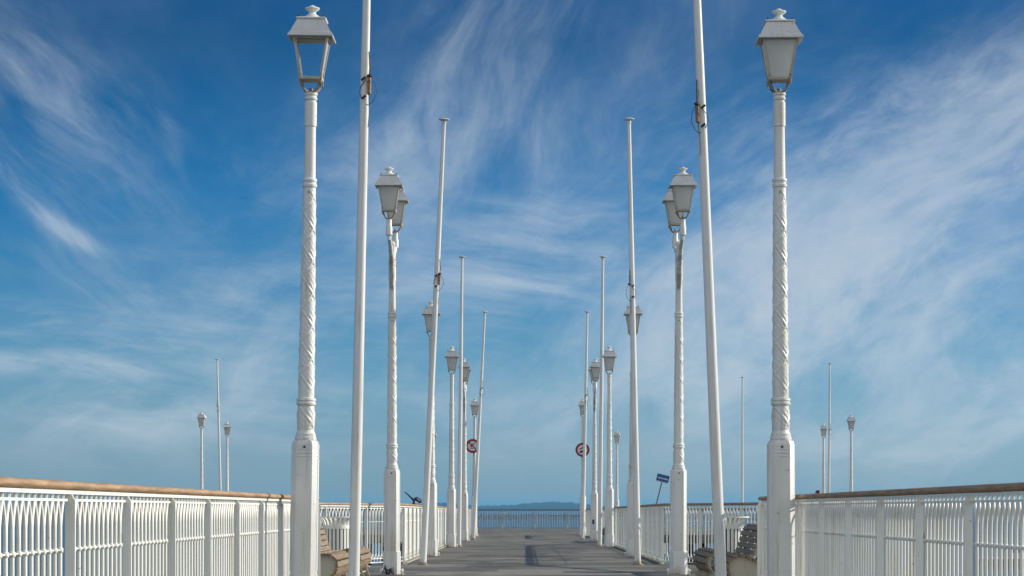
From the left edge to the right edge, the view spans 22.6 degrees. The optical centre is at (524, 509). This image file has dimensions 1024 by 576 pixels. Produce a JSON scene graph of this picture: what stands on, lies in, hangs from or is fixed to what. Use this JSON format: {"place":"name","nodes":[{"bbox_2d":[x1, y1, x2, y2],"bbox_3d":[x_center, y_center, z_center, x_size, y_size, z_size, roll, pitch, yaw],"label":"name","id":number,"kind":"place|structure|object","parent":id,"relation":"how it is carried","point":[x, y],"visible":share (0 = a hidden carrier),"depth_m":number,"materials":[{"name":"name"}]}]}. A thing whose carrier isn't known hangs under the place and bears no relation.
{"place":"outdoors","nodes":[
{"label":"outdoors","id":0,"kind":"place"},
{"bbox_2d":[346,564,382,575],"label":"bay deck","id":1,"kind":"structure","parent":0,"point":[371,568],"depth_m":45.18,"materials":[{"name":"grey wood"}]},
{"bbox_2d":[263,497,404,575],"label":"railing","id":2,"kind":"object","parent":1,"relation":"on","point":[368,505],"visible":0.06,"depth_m":45.87,"materials":[{"name":"paint"}]},
{"bbox_2d":[320,516,349,551],"bbox_3d":[-3.060,0.567,41.765,0.660,0.905,0.660,0,0,0],"label":"litter bin","id":3,"kind":"object","parent":1,"relation":"on","point":[336,528],"visible":0.48,"depth_m":41.57,"materials":[{"name":"metal"}]},
{"bbox_2d":[363,518,524,518],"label":"sandbank","id":4,"kind":"structure","parent":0,"point":[480,518],"depth_m":1311.33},
{"bbox_2d":[321,515,689,516],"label":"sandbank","id":5,"kind":"structure","parent":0,"point":[507,515],"depth_m":1850.14,"materials":[{"name":"blue liquid"}]},
{"bbox_2d":[340,513,752,520],"bbox_3d":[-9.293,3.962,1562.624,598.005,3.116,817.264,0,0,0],"label":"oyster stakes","id":6,"kind":"object","parent":5,"relation":"on","point":[564,516],"visible":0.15,"depth_m":1306.09,"materials":[{"name":"brown wood"}]},
{"bbox_2d":[1,511,1018,575],"bbox_3d":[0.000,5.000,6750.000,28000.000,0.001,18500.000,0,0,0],"label":"sea","id":7,"kind":"structure","parent":0,"point":[539,522],"depth_m":708.77,"materials":[{"name":"liquid"}]},
{"bbox_2d":[167,543,167,575],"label":"pier pile","id":8,"kind":"object","parent":7,"relation":"in","point":[167,559],"visible":0.09,"depth_m":124.91,"materials":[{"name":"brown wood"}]},
{"bbox_2d":[368,544,371,564],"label":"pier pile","id":9,"kind":"object","parent":7,"relation":"in","point":[370,552],"visible":0.17,"depth_m":111.96,"materials":[{"name":"wood"}]},
{"bbox_2d":[687,544,692,564],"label":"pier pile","id":10,"kind":"object","parent":7,"relation":"in","point":[689,554],"visible":0.28,"depth_m":111.93,"materials":[{"name":"wood"}]},
{"bbox_2d":[0,0,1023,507],"label":"sky","id":11,"kind":"structure","parent":0,"point":[152,151],"materials":[{"name":"blue"}]},
{"bbox_2d":[63,501,973,510],"bbox_3d":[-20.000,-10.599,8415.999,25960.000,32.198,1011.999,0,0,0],"label":"hills","id":12,"kind":"structure","parent":0,"point":[557,505],"depth_m":8075.66,"materials":[{"name":"blue"}]},
{"bbox_2d":[121,529,935,542],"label":"pier head deck","id":13,"kind":"structure","parent":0,"point":[528,531],"depth_m":119.45,"materials":[{"name":"grey wood"}]},
{"bbox_2d":[196,412,205,501],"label":"street lamp","id":14,"kind":"object","parent":13,"relation":"on","point":[201,417],"visible":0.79,"depth_m":118.30,"materials":[{"name":"white metal"}]},
{"bbox_2d":[215,359,221,489],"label":"flagpole","id":15,"kind":"object","parent":13,"relation":"on","point":[219,449],"visible":0.84,"depth_m":121.14,"materials":[{"name":"metal"}]},
{"bbox_2d":[224,421,230,490],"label":"street lamp","id":16,"kind":"object","parent":13,"relation":"on","point":[227,426],"visible":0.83,"depth_m":131.23,"materials":[{"name":"white metal"}]},
{"bbox_2d":[117,509,456,534],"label":"railing","id":17,"kind":"object","parent":13,"relation":"on","point":[343,515],"visible":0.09,"depth_m":111.25,"materials":[{"name":"metal"}]},
{"bbox_2d":[322,509,730,528],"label":"railing","id":18,"kind":"object","parent":13,"relation":"on","point":[502,526],"visible":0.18,"depth_m":154.09,"materials":[{"name":"paint"}]},
{"bbox_2d":[613,431,620,506],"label":"street lamp","id":19,"kind":"object","parent":13,"relation":"on","point":[616,435],"visible":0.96,"depth_m":145.81,"materials":[{"name":"white metal"}]},
{"bbox_2d":[741,377,743,524],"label":"flagpole","id":20,"kind":"object","parent":13,"relation":"on","point":[742,498],"visible":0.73,"depth_m":137.37,"materials":[{"name":"metal"}]},
{"bbox_2d":[664,509,935,532],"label":"railing","id":21,"kind":"object","parent":13,"relation":"on","point":[709,519],"visible":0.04,"depth_m":111.25,"materials":[{"name":"metal"}]},
{"bbox_2d":[820,423,827,492],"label":"street lamp","id":22,"kind":"object","parent":13,"relation":"on","point":[823,428],"visible":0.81,"depth_m":134.06,"materials":[{"name":"white metal"}]},
{"bbox_2d":[828,363,831,492],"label":"flagpole","id":23,"kind":"object","parent":13,"relation":"on","point":[829,433],"visible":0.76,"depth_m":124.66,"materials":[{"name":"metal"}]},
{"bbox_2d":[846,415,855,491],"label":"street lamp","id":24,"kind":"object","parent":13,"relation":"on","point":[850,420],"visible":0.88,"depth_m":122.06,"materials":[{"name":"white metal"}]},
{"bbox_2d":[369,535,695,575],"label":"pier deck","id":25,"kind":"structure","parent":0,"point":[527,555],"depth_m":51.79,"materials":[{"name":"grey wood"}]},
{"bbox_2d":[321,550,348,575],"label":"bench","id":26,"kind":"object","parent":25,"relation":"on","point":[334,563],"visible":0.32,"depth_m":30.37,"materials":[{"name":"brown wood"}]},
{"bbox_2d":[320,525,371,575],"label":"bench","id":27,"kind":"object","parent":25,"relation":"on","point":[365,557],"visible":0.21,"depth_m":36.22,"materials":[{"name":"brown wood"}]},
{"bbox_2d":[375,167,408,574],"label":"street lamp","id":28,"kind":"object","parent":25,"relation":"on","point":[393,198],"visible":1,"depth_m":39.55,"materials":[{"name":"white metal"}]},
{"bbox_2d":[401,546,445,562],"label":"kerb","id":29,"kind":"structure","parent":25,"relation":"on","point":[411,560],"depth_m":52.16,"materials":[{"name":"white concrete"}]},
{"bbox_2d":[404,503,446,560],"bbox_3d":[-2.267,0.476,61.883,0.114,1.180,27.766,0,0,0],"label":"railing","id":30,"kind":"object","parent":29,"relation":"on","point":[413,519],"visible":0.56,"depth_m":53.54,"materials":[{"name":"paint"}]},
{"bbox_2d":[405,492,421,503],"bbox_3d":[-2.293,-0.239,52.706,0.354,0.268,0.104,0,0,0],"label":"viewing scope","id":31,"kind":"object","parent":30,"relation":"on","point":[417,499],"visible":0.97,"depth_m":52.68,"materials":[{"name":"metal"}]},
{"bbox_2d":[422,301,440,556],"bbox_3d":[-2.056,-1.782,56.565,0.419,5.645,0.419,0,0,0],"label":"street lamp","id":32,"kind":"object","parent":25,"relation":"on","point":[432,546],"visible":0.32,"depth_m":56.45,"materials":[{"name":"white metal"}]},
{"bbox_2d":[417,118,449,564],"bbox_3d":[-1.666,-3.101,47.294,0.253,8.268,0.230,3,0,0],"label":"flagpole","id":33,"kind":"object","parent":25,"relation":"on","point":[427,475],"visible":1,"depth_m":47.25,"materials":[{"name":"metal"}]},
{"bbox_2d":[444,346,459,546],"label":"street lamp","id":34,"kind":"object","parent":25,"relation":"on","point":[451,356],"visible":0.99,"depth_m":71.82,"materials":[{"name":"white metal"}]},
{"bbox_2d":[457,256,464,546],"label":"flagpole","id":35,"kind":"object","parent":25,"relation":"on","point":[459,493],"visible":0.91,"depth_m":72.66,"materials":[{"name":"metal"}]},
{"bbox_2d":[458,358,470,540],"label":"street lamp","id":36,"kind":"object","parent":25,"relation":"on","point":[464,503],"visible":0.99,"depth_m":87.43,"materials":[{"name":"white metal"}]},
{"bbox_2d":[470,398,478,536],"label":"street lamp","id":37,"kind":"object","parent":25,"relation":"on","point":[474,404],"visible":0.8,"depth_m":104.39,"materials":[{"name":"white metal"}]},
{"bbox_2d":[466,439,476,452],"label":"prohibition sign","id":38,"kind":"object","parent":37,"relation":"attached to","point":[471,444],"visible":0.84,"depth_m":104.33,"materials":[{"name":"metal"}]},
{"bbox_2d":[470,311,486,539],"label":"flagpole","id":39,"kind":"object","parent":25,"relation":"on","point":[477,455],"visible":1,"depth_m":92.43,"materials":[{"name":"metal"}]},
{"bbox_2d":[578,398,587,536],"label":"street lamp","id":40,"kind":"object","parent":25,"relation":"on","point":[581,405],"visible":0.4,"depth_m":104.38,"materials":[{"name":"white metal"}]},
{"bbox_2d":[575,443,589,456],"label":"prohibition sign","id":41,"kind":"object","parent":40,"relation":"attached to","point":[579,449],"visible":0.73,"depth_m":104.33,"materials":[{"name":"metal"}]},
{"bbox_2d":[579,311,589,539],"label":"flagpole","id":42,"kind":"object","parent":25,"relation":"on","point":[584,457],"visible":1,"depth_m":92.43,"materials":[{"name":"metal"}]},
{"bbox_2d":[588,358,599,540],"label":"street lamp","id":43,"kind":"object","parent":25,"relation":"on","point":[594,369],"visible":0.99,"depth_m":87.43,"materials":[{"name":"white metal"}]},
{"bbox_2d":[596,256,605,546],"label":"flagpole","id":44,"kind":"object","parent":25,"relation":"on","point":[600,475],"visible":0.98,"depth_m":72.66,"materials":[{"name":"metal"}]},
{"bbox_2d":[602,527,604,541],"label":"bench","id":45,"kind":"object","parent":25,"relation":"on","point":[603,531],"visible":0.1,"depth_m":84.49,"materials":[{"name":"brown wood"}]},
{"bbox_2d":[602,346,616,546],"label":"street lamp","id":46,"kind":"object","parent":25,"relation":"on","point":[609,356],"visible":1,"depth_m":71.82,"materials":[{"name":"white metal"}]},
{"bbox_2d":[623,302,642,556],"bbox_3d":[2.391,-1.782,56.565,0.419,5.645,0.419,0,0,0],"label":"street lamp","id":47,"kind":"object","parent":25,"relation":"on","point":[629,552],"visible":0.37,"depth_m":56.45,"materials":[{"name":"white metal"}]},
{"bbox_2d":[623,118,643,564],"bbox_3d":[2.006,-3.106,47.294,0.238,8.268,0.230,-1,0,0],"label":"flagpole","id":48,"kind":"object","parent":25,"relation":"on","point":[636,496],"visible":1,"depth_m":47.25,"materials":[{"name":"metal"}]},
{"bbox_2d":[614,546,666,562],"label":"kerb","id":49,"kind":"structure","parent":25,"relation":"on","point":[649,558],"depth_m":53.34,"materials":[{"name":"white concrete"}]},
{"bbox_2d":[614,503,662,560],"bbox_3d":[2.587,0.476,61.883,0.114,1.180,27.766,0,0,0],"label":"railing","id":50,"kind":"object","parent":49,"relation":"on","point":[650,524],"visible":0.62,"depth_m":54.34,"materials":[{"name":"metal"}]},
{"bbox_2d":[656,473,669,503],"bbox_3d":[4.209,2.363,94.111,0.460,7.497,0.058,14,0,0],"label":"notice sign","id":51,"kind":"object","parent":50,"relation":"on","point":[661,478],"visible":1,"depth_m":94.08,"materials":[{"name":"blue metal"}]},
{"bbox_2d":[662,167,697,574],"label":"street lamp","id":52,"kind":"object","parent":25,"relation":"on","point":[677,200],"visible":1,"depth_m":39.55,"materials":[{"name":"white metal"}]},
{"bbox_2d":[692,524,756,575],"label":"bench","id":53,"kind":"object","parent":25,"relation":"on","point":[702,557],"visible":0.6,"depth_m":33.81,"materials":[{"name":"brown wood"}]},
{"bbox_2d":[711,551,756,575],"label":"bench","id":54,"kind":"object","parent":25,"relation":"on","point":[739,565],"visible":0.33,"depth_m":29.29,"materials":[{"name":"brown wood"}]},
{"bbox_2d":[364,517,756,517],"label":"sandbank","id":55,"kind":"structure","parent":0,"point":[542,517],"depth_m":1478.87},
{"bbox_2d":[687,565,697,571],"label":"bay deck","id":56,"kind":"structure","parent":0,"point":[693,567],"depth_m":45.18,"materials":[{"name":"grey wood"}]},
{"bbox_2d":[709,516,748,552],"bbox_3d":[3.340,0.567,41.765,0.660,0.905,0.660,0,0,0],"label":"litter bin","id":57,"kind":"object","parent":56,"relation":"on","point":[733,527],"visible":0.47,"depth_m":41.55,"materials":[{"name":"metal"}]},
{"bbox_2d":[661,498,855,575],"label":"railing","id":58,"kind":"object","parent":56,"relation":"on","point":[741,505],"visible":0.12,"depth_m":45.73,"materials":[{"name":"metal"}]},
{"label":"pier deck","id":59,"kind":"structure","parent":0,"visible":0},
{"bbox_2d":[0,477,290,575],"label":"railing","id":60,"kind":"object","parent":59,"relation":"on","point":[226,533],"visible":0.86,"depth_m":15.35,"materials":[{"name":"metal"}]},
{"bbox_2d":[287,5,335,575],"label":"street lamp","id":61,"kind":"object","parent":59,"relation":"on","point":[311,27],"visible":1,"depth_m":23.67,"materials":[{"name":"white metal"}]},
{"bbox_2d":[348,0,376,575],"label":"flagpole","id":62,"kind":"object","parent":59,"relation":"on","point":[357,429],"visible":1,"depth_m":27.72,"materials":[{"name":"metal"}]},
{"bbox_2d":[691,0,725,575],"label":"flagpole","id":63,"kind":"object","parent":59,"relation":"on","point":[714,431],"visible":1,"depth_m":27.72,"materials":[{"name":"metal"}]},
{"bbox_2d":[755,8,803,575],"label":"street lamp","id":64,"kind":"object","parent":59,"relation":"on","point":[779,38],"visible":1,"depth_m":23.66,"materials":[{"name":"white metal"}]},
{"bbox_2d":[759,482,1023,575],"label":"railing","id":65,"kind":"object","parent":59,"relation":"on","point":[886,534],"visible":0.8,"depth_m":17.37,"materials":[{"name":"metal"}]},
{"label":"bay deck","id":66,"kind":"structure","parent":0,"visible":0},
{"bbox_2d":[400,507,456,542],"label":"railing","id":67,"kind":"object","parent":66,"relation":"on","point":[401,525],"visible":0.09,"depth_m":82.11,"materials":[{"name":"metal"}]},
{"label":"bay deck","id":68,"kind":"structure","parent":0,"visible":0},
{"bbox_2d":[602,508,604,537],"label":"railing","id":69,"kind":"object","parent":68,"relation":"on","point":[603,509],"visible":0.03,"depth_m":94.45,"materials":[{"name":"metal"}]},
{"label":"kerb","id":70,"kind":"structure","parent":0,"visible":0},
{"bbox_2d":[468,509,470,535],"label":"railing","id":71,"kind":"object","parent":70,"relation":"on","point":[469,521],"visible":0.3,"depth_m":105.22,"materials":[{"name":"metal"}]},
{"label":"kerb","id":72,"kind":"structure","parent":0,"visible":0},
{"bbox_2d":[586,508,590,535],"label":"railing","id":73,"kind":"object","parent":72,"relation":"on","point":[588,520],"visible":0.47,"depth_m":103.28,"materials":[{"name":"metal"}]}
]}

